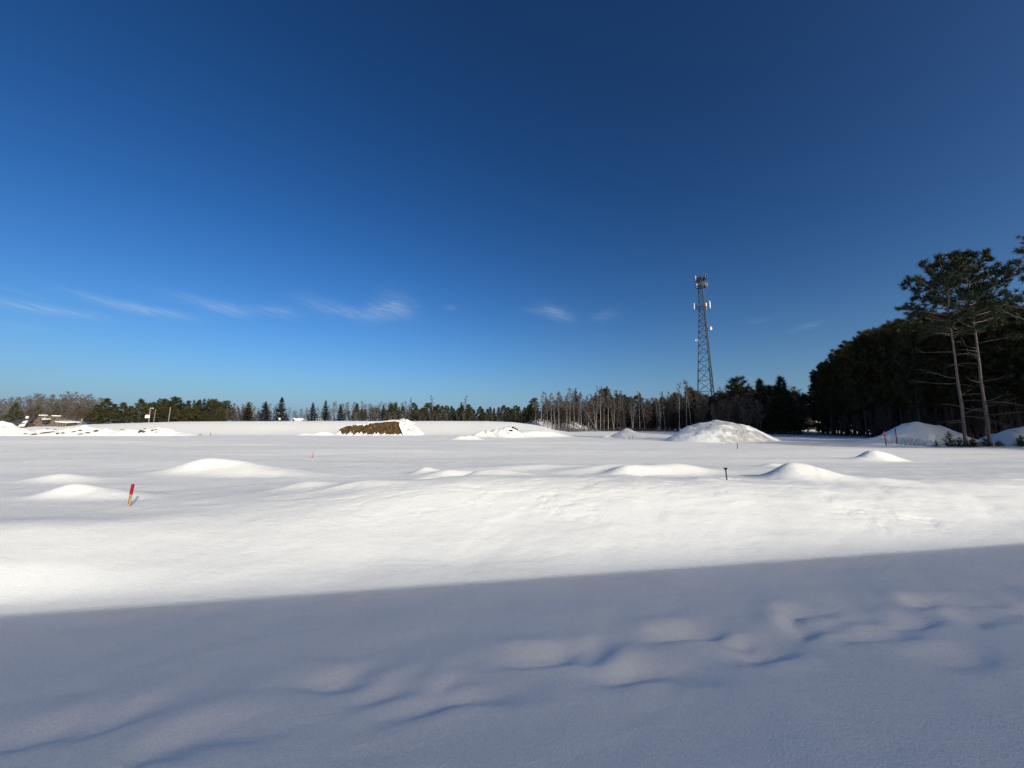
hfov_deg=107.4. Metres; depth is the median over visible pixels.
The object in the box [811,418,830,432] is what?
understory pine
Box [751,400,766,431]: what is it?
young bare tree
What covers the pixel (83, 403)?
bare tree
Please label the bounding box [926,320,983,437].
plantation pine
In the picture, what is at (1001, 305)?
tall pine
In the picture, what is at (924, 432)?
snow pile
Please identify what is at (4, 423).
snow pile
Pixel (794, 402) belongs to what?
pine tree
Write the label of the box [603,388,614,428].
birch tree
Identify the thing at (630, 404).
birch tree
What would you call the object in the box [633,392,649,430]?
spruce tree
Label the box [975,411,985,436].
young bare tree
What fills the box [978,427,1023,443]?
snow pile
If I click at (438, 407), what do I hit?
pine tree
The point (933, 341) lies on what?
plantation pine
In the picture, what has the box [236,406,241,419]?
young bare tree
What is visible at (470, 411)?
pine tree
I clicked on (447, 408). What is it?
pine tree
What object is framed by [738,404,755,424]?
young bare tree
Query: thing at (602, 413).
young bare tree
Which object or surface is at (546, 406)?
birch tree
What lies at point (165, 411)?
young pine tree
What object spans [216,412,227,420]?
young pine tree
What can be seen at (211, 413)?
young pine tree
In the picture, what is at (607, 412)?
spruce tree
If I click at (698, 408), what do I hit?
pine tree
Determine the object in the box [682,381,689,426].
birch tree
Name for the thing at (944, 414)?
understory pine
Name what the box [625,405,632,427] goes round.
young bare tree
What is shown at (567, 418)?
young bare tree
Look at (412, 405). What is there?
pine tree
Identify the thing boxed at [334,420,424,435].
earth bank
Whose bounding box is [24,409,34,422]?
young bare tree
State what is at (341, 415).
spruce tree
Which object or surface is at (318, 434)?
snow pile
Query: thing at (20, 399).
bare tree
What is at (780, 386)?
pine tree
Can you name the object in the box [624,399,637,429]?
pine tree
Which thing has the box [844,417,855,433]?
young bare tree
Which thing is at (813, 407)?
plantation pine
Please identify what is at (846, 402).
plantation pine
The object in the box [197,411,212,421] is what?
young pine tree
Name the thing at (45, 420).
rubble stack
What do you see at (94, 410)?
pine tree
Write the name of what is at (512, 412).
young pine tree
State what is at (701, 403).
bare tree
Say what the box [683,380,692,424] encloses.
birch tree
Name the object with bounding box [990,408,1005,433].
plantation pine
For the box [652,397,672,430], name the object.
pine tree
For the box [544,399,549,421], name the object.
young bare tree
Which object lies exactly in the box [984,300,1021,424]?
plantation pine
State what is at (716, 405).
pine tree
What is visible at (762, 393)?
pine tree
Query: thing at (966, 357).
plantation pine
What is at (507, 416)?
young pine tree
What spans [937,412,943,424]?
young bare tree
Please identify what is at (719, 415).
young bare tree
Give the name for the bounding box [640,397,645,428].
birch tree
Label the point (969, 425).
young bare tree
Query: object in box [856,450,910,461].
snow pile
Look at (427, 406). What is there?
pine tree
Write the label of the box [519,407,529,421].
pine tree
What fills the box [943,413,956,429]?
young bare tree
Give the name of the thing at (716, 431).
snow pile
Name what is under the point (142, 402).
pine tree
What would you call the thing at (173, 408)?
young pine tree
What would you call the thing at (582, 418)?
young bare tree
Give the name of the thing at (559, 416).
young bare tree
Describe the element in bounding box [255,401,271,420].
spruce tree
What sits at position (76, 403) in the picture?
bare tree
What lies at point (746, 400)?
young bare tree
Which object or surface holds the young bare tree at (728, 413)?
on the snow field
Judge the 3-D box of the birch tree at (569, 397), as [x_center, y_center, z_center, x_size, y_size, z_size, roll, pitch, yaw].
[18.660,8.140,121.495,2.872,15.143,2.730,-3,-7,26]
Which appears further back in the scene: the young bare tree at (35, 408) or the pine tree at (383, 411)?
the pine tree at (383, 411)
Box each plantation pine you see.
[804,369,828,433]
[805,373,819,432]
[808,363,840,434]
[822,348,839,363]
[823,356,845,434]
[825,364,852,435]
[826,349,849,434]
[826,355,852,435]
[833,352,868,436]
[834,350,876,436]
[835,354,859,435]
[836,340,850,356]
[839,335,881,436]
[844,339,886,436]
[848,328,903,431]
[849,326,878,435]
[860,335,882,434]
[865,318,933,422]
[870,321,918,423]
[872,346,900,427]
[880,318,912,423]
[881,328,899,425]
[888,319,941,422]
[903,320,965,424]
[905,310,942,418]
[915,328,940,424]
[918,334,958,428]
[920,308,954,429]
[925,327,969,431]
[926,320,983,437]
[929,320,991,438]
[942,305,1021,433]
[942,319,1004,437]
[942,406,960,432]
[968,323,1017,429]
[969,308,1023,427]
[970,326,1017,428]
[975,301,1022,428]
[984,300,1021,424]
[988,333,1023,424]
[990,308,1023,416]
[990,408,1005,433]
[999,307,1023,395]
[1000,304,1023,417]
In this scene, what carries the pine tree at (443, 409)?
on the snow field
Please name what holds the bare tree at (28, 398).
on the snow field
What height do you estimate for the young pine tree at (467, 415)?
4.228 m
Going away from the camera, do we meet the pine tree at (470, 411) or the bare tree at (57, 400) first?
the pine tree at (470, 411)
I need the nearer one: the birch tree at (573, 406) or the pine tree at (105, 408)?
the birch tree at (573, 406)
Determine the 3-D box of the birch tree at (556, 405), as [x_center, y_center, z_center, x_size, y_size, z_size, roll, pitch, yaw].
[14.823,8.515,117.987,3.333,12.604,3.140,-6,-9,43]
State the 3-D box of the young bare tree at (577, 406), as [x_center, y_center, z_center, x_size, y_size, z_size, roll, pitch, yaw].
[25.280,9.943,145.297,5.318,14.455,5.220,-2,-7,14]
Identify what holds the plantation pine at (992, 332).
on the snow field
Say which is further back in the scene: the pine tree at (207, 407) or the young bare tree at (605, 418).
the pine tree at (207, 407)
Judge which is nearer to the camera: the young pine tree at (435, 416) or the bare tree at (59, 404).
the young pine tree at (435, 416)
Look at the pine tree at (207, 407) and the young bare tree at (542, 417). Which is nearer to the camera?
the young bare tree at (542, 417)
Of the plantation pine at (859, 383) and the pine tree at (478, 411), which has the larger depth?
the pine tree at (478, 411)
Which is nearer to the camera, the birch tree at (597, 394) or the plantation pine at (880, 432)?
the plantation pine at (880, 432)
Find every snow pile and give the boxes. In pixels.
[0,421,20,427]
[296,432,341,435]
[449,435,484,439]
[471,426,533,437]
[518,430,576,437]
[611,428,647,437]
[663,419,782,442]
[838,422,994,445]
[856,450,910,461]
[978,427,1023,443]
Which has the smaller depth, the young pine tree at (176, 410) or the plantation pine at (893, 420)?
the plantation pine at (893, 420)
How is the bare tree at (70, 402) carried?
on the snow field
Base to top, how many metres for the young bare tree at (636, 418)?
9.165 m
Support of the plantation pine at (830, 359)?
on the snow field
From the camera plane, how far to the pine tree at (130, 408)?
146.42 m
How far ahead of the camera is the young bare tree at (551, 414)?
135.10 m
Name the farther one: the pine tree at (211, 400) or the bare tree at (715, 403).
the pine tree at (211, 400)
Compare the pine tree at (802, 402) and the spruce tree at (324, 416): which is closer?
the pine tree at (802, 402)
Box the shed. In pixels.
[10,416,34,427]
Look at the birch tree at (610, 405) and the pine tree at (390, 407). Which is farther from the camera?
the pine tree at (390, 407)
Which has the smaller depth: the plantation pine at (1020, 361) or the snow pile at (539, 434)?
the plantation pine at (1020, 361)
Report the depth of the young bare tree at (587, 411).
125.58 m
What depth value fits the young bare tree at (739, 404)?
97.53 m
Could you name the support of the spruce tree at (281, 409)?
on the snow field
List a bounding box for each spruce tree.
[240,402,253,420]
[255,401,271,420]
[271,397,289,420]
[304,402,317,420]
[319,401,330,420]
[335,404,345,420]
[597,387,617,429]
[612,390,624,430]
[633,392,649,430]
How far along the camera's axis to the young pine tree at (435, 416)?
147.18 m
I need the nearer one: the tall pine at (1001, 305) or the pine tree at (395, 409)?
the tall pine at (1001, 305)
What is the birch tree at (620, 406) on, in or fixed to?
on the snow field
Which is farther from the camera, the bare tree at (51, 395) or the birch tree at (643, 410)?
the bare tree at (51, 395)
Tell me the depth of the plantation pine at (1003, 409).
64.54 m
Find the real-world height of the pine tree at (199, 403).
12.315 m
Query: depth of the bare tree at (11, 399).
163.90 m
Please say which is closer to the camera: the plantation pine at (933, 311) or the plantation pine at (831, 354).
the plantation pine at (933, 311)
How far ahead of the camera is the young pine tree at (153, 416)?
146.64 m
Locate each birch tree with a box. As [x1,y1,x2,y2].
[533,398,536,424]
[538,391,544,425]
[544,393,549,427]
[550,392,555,429]
[555,393,562,410]
[566,388,572,410]
[571,390,575,429]
[575,392,582,429]
[578,395,583,431]
[588,385,599,430]
[598,386,602,430]
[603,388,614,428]
[607,390,616,429]
[617,390,622,430]
[621,393,626,427]
[628,397,636,429]
[635,391,641,424]
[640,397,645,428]
[654,398,661,430]
[659,391,665,430]
[675,382,681,429]
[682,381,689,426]
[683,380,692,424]
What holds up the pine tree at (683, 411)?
on the snow field
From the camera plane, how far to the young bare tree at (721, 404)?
98.55 m
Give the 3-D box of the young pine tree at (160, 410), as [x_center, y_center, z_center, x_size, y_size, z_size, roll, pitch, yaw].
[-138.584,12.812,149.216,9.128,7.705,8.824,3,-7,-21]
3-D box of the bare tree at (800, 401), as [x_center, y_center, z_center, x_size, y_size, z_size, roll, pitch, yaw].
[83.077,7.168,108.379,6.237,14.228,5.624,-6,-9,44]
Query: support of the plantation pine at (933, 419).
on the snow field
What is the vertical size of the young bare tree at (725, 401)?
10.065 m
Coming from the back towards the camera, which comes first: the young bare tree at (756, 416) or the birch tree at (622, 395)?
the birch tree at (622, 395)
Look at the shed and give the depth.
112.46 m
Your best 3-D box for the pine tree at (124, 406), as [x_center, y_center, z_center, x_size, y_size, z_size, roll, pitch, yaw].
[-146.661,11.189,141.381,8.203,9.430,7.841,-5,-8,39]
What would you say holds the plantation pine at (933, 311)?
on the snow field
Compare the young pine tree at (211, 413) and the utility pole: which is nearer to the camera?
the utility pole
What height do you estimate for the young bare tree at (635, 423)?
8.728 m
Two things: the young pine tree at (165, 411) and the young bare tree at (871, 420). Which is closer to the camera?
the young bare tree at (871, 420)
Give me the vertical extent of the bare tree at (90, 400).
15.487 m
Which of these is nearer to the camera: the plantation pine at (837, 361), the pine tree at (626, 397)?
the plantation pine at (837, 361)
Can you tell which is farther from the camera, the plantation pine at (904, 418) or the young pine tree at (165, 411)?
the young pine tree at (165, 411)
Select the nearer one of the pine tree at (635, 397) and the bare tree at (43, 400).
the pine tree at (635, 397)
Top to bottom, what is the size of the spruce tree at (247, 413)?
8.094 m
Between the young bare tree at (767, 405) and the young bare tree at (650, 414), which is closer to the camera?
the young bare tree at (767, 405)
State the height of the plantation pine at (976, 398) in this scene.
19.203 m
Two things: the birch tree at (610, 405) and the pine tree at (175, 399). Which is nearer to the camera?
the birch tree at (610, 405)
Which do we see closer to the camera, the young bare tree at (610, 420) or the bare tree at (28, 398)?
the young bare tree at (610, 420)
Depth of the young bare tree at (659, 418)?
133.32 m
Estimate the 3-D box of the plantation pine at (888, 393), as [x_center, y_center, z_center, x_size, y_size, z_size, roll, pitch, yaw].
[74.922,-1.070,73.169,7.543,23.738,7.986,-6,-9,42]
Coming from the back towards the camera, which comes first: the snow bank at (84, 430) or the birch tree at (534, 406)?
the birch tree at (534, 406)
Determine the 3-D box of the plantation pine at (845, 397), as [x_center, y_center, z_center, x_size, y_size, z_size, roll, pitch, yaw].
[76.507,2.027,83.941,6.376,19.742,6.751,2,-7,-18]
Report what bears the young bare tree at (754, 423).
on the snow field
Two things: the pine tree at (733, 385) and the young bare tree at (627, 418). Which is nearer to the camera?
the pine tree at (733, 385)
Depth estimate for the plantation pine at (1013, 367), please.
55.61 m
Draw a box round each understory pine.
[811,407,862,433]
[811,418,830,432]
[839,414,870,434]
[850,415,895,433]
[923,410,983,431]
[995,411,1023,427]
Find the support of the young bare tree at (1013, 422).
on the snow field
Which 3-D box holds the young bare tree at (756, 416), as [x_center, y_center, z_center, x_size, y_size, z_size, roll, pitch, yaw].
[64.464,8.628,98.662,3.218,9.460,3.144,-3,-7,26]
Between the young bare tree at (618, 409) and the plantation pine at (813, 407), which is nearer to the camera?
the plantation pine at (813, 407)
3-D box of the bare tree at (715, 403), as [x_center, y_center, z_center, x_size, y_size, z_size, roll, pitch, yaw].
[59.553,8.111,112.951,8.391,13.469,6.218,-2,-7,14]
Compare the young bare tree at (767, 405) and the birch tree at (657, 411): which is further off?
the birch tree at (657, 411)
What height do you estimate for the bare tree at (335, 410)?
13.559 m
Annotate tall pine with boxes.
[893,249,1021,445]
[920,247,1023,445]
[983,233,1023,388]
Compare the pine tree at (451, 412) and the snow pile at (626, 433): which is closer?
the snow pile at (626, 433)
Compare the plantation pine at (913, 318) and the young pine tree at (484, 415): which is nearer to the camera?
the plantation pine at (913, 318)
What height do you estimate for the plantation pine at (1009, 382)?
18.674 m
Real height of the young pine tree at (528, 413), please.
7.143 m
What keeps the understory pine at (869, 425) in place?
on the snow field
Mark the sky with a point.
(495, 204)
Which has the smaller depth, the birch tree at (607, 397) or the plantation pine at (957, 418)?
the plantation pine at (957, 418)
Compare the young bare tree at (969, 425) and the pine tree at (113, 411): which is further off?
the pine tree at (113, 411)
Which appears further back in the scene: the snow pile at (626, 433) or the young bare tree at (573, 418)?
the young bare tree at (573, 418)
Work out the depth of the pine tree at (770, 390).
106.06 m
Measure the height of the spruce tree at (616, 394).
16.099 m
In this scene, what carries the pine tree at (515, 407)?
on the snow field
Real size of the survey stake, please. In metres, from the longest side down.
0.843 x 0.066 x 0.030 m
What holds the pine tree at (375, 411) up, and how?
on the snow field
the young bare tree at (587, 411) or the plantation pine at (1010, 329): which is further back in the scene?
the young bare tree at (587, 411)
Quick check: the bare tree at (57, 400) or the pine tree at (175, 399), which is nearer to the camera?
the pine tree at (175, 399)
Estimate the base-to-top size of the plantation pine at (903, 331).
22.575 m
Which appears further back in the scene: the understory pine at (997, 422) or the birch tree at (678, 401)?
the birch tree at (678, 401)
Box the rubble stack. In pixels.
[31,415,75,425]
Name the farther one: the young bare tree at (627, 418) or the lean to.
the young bare tree at (627, 418)
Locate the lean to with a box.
[55,421,78,426]
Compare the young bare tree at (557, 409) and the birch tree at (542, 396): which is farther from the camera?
the young bare tree at (557, 409)
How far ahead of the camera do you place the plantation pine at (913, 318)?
80.32 m
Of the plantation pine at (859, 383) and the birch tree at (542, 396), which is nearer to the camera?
the plantation pine at (859, 383)
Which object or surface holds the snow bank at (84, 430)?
on the snow field
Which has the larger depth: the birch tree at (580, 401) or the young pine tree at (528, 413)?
the young pine tree at (528, 413)
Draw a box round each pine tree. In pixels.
[80,404,107,423]
[85,398,121,423]
[100,403,127,423]
[109,402,133,423]
[120,406,142,422]
[124,399,155,422]
[140,403,158,413]
[144,411,158,421]
[146,407,172,422]
[154,408,178,421]
[155,398,170,408]
[158,406,179,421]
[159,398,168,408]
[165,409,177,421]
[168,396,185,409]
[169,408,191,421]
[176,400,183,410]
[184,400,191,408]
[184,406,202,421]
[196,400,201,411]
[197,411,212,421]
[199,398,206,414]
[204,398,211,413]
[204,398,216,408]
[205,412,215,420]
[209,400,218,411]
[211,401,222,415]
[211,412,222,420]
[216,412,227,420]
[218,400,233,420]
[350,403,361,420]
[373,408,381,420]
[378,405,386,420]
[385,403,394,419]
[390,403,398,419]
[399,406,406,418]
[407,410,419,420]
[411,402,417,419]
[421,407,428,419]
[422,403,431,413]
[433,412,441,420]
[434,404,442,416]
[438,405,448,420]
[444,405,450,418]
[448,405,454,420]
[457,402,467,420]
[464,407,475,419]
[464,412,471,420]
[473,406,481,419]
[479,412,488,420]
[495,413,504,421]
[500,405,506,421]
[502,412,512,421]
[504,410,514,421]
[513,405,520,418]
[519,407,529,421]
[522,405,534,419]
[522,412,529,422]
[529,398,539,420]
[591,394,598,420]
[592,388,612,402]
[619,394,629,424]
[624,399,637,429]
[633,394,640,409]
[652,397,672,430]
[666,397,678,428]
[676,389,711,427]
[682,386,694,398]
[687,394,709,425]
[709,391,728,420]
[721,376,752,424]
[746,414,763,431]
[751,378,773,426]
[754,405,774,432]
[760,395,802,433]
[763,384,778,413]
[769,398,803,433]
[773,376,796,430]
[784,390,807,418]
[786,412,809,433]
[791,390,815,429]
[798,393,817,431]
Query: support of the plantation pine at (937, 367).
on the snow field
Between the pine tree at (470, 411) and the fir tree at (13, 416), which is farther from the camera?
the pine tree at (470, 411)
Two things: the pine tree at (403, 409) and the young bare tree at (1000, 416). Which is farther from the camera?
the pine tree at (403, 409)
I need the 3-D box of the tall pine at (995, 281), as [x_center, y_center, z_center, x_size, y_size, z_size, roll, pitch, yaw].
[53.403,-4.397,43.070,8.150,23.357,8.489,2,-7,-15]
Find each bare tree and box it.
[6,398,15,412]
[14,398,24,412]
[21,395,32,414]
[23,396,32,415]
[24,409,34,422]
[27,394,43,412]
[32,404,42,418]
[34,396,49,412]
[38,394,48,412]
[45,394,70,417]
[47,397,68,414]
[48,394,68,413]
[52,402,60,416]
[59,390,79,419]
[59,403,69,418]
[60,391,75,412]
[61,397,74,417]
[69,406,74,419]
[70,400,91,421]
[72,404,85,423]
[76,396,89,424]
[78,394,93,424]
[83,398,103,422]
[231,406,236,420]
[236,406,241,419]
[332,402,337,419]
[540,410,545,425]
[541,402,547,422]
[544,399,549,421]
[546,403,554,428]
[549,402,557,428]
[551,398,563,428]
[555,393,565,427]
[562,396,575,431]
[570,405,576,426]
[574,393,579,421]
[576,403,589,427]
[580,398,593,427]
[589,398,601,429]
[598,403,607,426]
[603,402,611,430]
[607,402,616,429]
[613,398,622,425]
[615,409,625,430]
[623,396,633,427]
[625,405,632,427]
[632,407,645,430]
[632,409,639,425]
[642,399,654,430]
[644,398,651,429]
[649,397,663,429]
[661,395,673,430]
[665,396,682,430]
[667,392,684,428]
[667,407,674,428]
[688,392,708,422]
[698,392,708,420]
[699,390,722,421]
[708,398,730,420]
[708,401,724,420]
[719,399,734,421]
[723,403,732,421]
[729,393,756,422]
[731,397,744,423]
[732,397,748,424]
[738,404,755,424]
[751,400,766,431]
[751,401,762,428]
[753,401,763,429]
[761,396,772,432]
[791,387,810,416]
[794,393,808,432]
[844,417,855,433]
[851,415,857,436]
[864,408,879,436]
[904,409,911,422]
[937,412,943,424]
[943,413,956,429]
[965,418,973,431]
[969,410,978,438]
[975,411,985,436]
[998,410,1007,430]
[1005,407,1017,428]
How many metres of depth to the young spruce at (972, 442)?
40.66 m
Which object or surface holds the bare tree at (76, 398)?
on the snow field
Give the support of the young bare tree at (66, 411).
on the snow field
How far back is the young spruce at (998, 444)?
40.98 m
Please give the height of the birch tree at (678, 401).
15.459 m
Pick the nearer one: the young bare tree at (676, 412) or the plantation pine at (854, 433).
the plantation pine at (854, 433)
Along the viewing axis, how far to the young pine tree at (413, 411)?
149.22 m
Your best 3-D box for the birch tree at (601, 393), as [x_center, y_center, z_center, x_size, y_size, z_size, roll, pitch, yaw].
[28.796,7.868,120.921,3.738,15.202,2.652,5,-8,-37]
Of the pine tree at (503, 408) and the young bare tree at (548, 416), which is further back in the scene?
the pine tree at (503, 408)
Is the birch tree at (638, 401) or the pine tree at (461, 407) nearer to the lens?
the birch tree at (638, 401)
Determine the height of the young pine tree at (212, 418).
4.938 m
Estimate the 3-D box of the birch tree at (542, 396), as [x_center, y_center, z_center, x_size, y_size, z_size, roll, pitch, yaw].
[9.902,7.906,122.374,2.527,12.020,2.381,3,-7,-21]
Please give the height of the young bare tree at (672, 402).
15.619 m
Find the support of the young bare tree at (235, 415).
on the snow field
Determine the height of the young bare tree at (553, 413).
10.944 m
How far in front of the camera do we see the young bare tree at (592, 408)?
129.38 m
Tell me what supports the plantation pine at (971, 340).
on the snow field
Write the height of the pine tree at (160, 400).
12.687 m
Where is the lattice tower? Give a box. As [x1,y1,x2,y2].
[694,266,714,398]
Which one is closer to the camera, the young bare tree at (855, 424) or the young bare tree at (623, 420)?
the young bare tree at (855, 424)
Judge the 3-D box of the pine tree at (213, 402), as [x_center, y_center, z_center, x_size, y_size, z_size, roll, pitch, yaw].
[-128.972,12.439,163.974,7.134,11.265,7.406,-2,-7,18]
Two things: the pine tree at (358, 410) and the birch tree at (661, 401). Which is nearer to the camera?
the birch tree at (661, 401)
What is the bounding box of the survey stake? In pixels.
[127,484,134,505]
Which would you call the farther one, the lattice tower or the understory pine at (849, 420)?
the lattice tower
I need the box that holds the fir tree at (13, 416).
[1,403,24,422]
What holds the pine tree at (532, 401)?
on the snow field
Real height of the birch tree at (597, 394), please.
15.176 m
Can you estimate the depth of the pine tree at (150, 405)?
157.54 m
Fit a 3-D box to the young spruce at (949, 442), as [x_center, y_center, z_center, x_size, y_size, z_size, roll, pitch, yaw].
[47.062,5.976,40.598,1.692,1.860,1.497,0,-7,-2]
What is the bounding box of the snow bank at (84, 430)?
[0,425,201,435]
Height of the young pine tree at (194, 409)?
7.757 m
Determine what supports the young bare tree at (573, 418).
on the snow field
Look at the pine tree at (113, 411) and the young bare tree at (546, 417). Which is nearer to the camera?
the young bare tree at (546, 417)
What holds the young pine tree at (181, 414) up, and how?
on the snow field
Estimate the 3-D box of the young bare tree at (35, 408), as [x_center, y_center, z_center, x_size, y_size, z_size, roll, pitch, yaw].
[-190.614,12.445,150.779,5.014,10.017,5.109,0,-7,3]
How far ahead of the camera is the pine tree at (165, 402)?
155.07 m
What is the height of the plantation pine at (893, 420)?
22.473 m
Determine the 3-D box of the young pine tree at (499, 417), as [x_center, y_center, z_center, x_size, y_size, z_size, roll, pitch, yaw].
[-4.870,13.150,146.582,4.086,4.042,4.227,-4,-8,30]
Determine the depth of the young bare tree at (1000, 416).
56.30 m
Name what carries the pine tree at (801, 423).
on the snow field
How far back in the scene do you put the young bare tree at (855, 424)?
82.27 m
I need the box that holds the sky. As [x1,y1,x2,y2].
[0,0,1023,427]
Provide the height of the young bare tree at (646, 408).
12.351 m
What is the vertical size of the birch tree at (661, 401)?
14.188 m
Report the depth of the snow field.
5.75 m
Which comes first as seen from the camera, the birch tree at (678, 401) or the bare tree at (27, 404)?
the birch tree at (678, 401)
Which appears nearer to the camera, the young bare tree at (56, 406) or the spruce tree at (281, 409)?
the spruce tree at (281, 409)
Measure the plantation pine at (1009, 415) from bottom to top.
21.270 m
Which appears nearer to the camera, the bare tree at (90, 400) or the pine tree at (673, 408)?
the pine tree at (673, 408)
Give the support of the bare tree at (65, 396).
on the snow field
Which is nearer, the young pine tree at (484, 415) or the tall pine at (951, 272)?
the tall pine at (951, 272)
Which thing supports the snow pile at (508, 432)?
on the snow field
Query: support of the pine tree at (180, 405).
on the snow field
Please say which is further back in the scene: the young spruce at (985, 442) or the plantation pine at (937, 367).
the plantation pine at (937, 367)
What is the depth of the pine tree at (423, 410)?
149.59 m
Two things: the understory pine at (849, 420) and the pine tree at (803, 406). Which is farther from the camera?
the pine tree at (803, 406)
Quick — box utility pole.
[145,408,153,422]
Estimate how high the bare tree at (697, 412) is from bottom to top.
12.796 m
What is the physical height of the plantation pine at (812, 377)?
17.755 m
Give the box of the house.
[291,415,306,420]
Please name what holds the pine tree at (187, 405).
on the snow field
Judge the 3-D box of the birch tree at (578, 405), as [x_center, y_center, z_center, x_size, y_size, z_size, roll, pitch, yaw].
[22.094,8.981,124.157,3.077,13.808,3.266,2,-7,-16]
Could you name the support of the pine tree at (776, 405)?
on the snow field
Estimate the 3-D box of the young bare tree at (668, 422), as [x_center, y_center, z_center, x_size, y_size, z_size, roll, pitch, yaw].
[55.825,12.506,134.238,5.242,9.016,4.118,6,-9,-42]
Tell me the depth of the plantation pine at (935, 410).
67.70 m
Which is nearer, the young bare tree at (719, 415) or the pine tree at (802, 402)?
the young bare tree at (719, 415)
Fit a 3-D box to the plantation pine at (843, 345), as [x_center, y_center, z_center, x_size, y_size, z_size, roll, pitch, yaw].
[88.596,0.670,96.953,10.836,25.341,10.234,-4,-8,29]
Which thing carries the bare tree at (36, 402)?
on the snow field
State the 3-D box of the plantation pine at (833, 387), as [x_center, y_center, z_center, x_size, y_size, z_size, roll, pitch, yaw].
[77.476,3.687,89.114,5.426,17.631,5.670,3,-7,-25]
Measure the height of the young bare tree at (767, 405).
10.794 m
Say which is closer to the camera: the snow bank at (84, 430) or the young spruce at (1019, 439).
the young spruce at (1019, 439)
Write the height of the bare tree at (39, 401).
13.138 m
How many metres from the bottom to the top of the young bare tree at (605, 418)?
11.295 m
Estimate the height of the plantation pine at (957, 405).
22.045 m
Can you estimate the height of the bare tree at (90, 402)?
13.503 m
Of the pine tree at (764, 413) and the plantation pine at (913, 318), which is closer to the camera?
the plantation pine at (913, 318)
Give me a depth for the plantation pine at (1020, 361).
56.11 m
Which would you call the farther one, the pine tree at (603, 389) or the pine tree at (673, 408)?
the pine tree at (603, 389)
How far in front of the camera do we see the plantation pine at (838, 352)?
97.25 m
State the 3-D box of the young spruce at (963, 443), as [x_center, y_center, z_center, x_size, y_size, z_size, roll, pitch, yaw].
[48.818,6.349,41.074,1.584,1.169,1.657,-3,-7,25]
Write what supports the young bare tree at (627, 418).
on the snow field
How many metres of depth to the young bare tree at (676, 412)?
139.51 m
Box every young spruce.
[939,431,961,446]
[955,437,968,446]
[964,438,982,446]
[978,438,992,445]
[992,441,1005,445]
[1010,435,1023,446]
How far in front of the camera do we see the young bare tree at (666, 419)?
128.30 m
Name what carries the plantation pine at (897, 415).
on the snow field
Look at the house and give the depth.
156.92 m
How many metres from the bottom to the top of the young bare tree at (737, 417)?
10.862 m
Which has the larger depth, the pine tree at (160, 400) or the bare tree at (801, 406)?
the pine tree at (160, 400)
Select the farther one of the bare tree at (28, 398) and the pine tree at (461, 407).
the bare tree at (28, 398)
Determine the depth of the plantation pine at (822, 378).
94.39 m
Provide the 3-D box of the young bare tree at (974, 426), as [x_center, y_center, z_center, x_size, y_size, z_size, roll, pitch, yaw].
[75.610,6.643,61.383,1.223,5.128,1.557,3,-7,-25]
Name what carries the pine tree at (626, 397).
on the snow field
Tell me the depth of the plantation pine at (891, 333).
72.22 m
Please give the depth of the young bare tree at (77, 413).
142.47 m
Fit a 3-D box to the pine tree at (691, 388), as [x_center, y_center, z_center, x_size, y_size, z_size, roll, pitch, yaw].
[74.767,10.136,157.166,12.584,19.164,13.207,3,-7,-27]
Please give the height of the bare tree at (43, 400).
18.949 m
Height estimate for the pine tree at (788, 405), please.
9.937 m
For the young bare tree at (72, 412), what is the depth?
151.62 m
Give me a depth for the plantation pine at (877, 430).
87.79 m
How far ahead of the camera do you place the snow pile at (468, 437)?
64.56 m
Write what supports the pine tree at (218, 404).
on the snow field
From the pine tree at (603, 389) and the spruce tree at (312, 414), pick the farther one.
the pine tree at (603, 389)
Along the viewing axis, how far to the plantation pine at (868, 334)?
77.99 m
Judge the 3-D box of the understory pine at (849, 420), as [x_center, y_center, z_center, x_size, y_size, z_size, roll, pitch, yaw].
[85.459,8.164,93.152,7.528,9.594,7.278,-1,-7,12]
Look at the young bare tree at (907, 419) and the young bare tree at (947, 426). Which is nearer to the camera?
the young bare tree at (947, 426)
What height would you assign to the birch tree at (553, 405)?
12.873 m
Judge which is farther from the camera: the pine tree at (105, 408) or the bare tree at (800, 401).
the pine tree at (105, 408)
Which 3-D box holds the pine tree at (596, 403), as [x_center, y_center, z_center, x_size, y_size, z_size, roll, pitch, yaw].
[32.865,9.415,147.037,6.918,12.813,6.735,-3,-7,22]
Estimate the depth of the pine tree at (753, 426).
101.60 m
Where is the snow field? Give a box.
[0,420,1023,767]
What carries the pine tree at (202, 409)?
on the snow field
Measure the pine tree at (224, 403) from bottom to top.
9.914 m
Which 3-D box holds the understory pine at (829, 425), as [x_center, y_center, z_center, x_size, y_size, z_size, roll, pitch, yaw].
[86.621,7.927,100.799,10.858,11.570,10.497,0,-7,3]
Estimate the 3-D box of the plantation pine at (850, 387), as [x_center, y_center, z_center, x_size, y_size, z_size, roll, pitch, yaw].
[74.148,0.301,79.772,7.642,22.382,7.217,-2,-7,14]
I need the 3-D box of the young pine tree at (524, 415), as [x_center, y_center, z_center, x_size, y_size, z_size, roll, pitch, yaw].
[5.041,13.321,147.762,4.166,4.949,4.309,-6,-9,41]

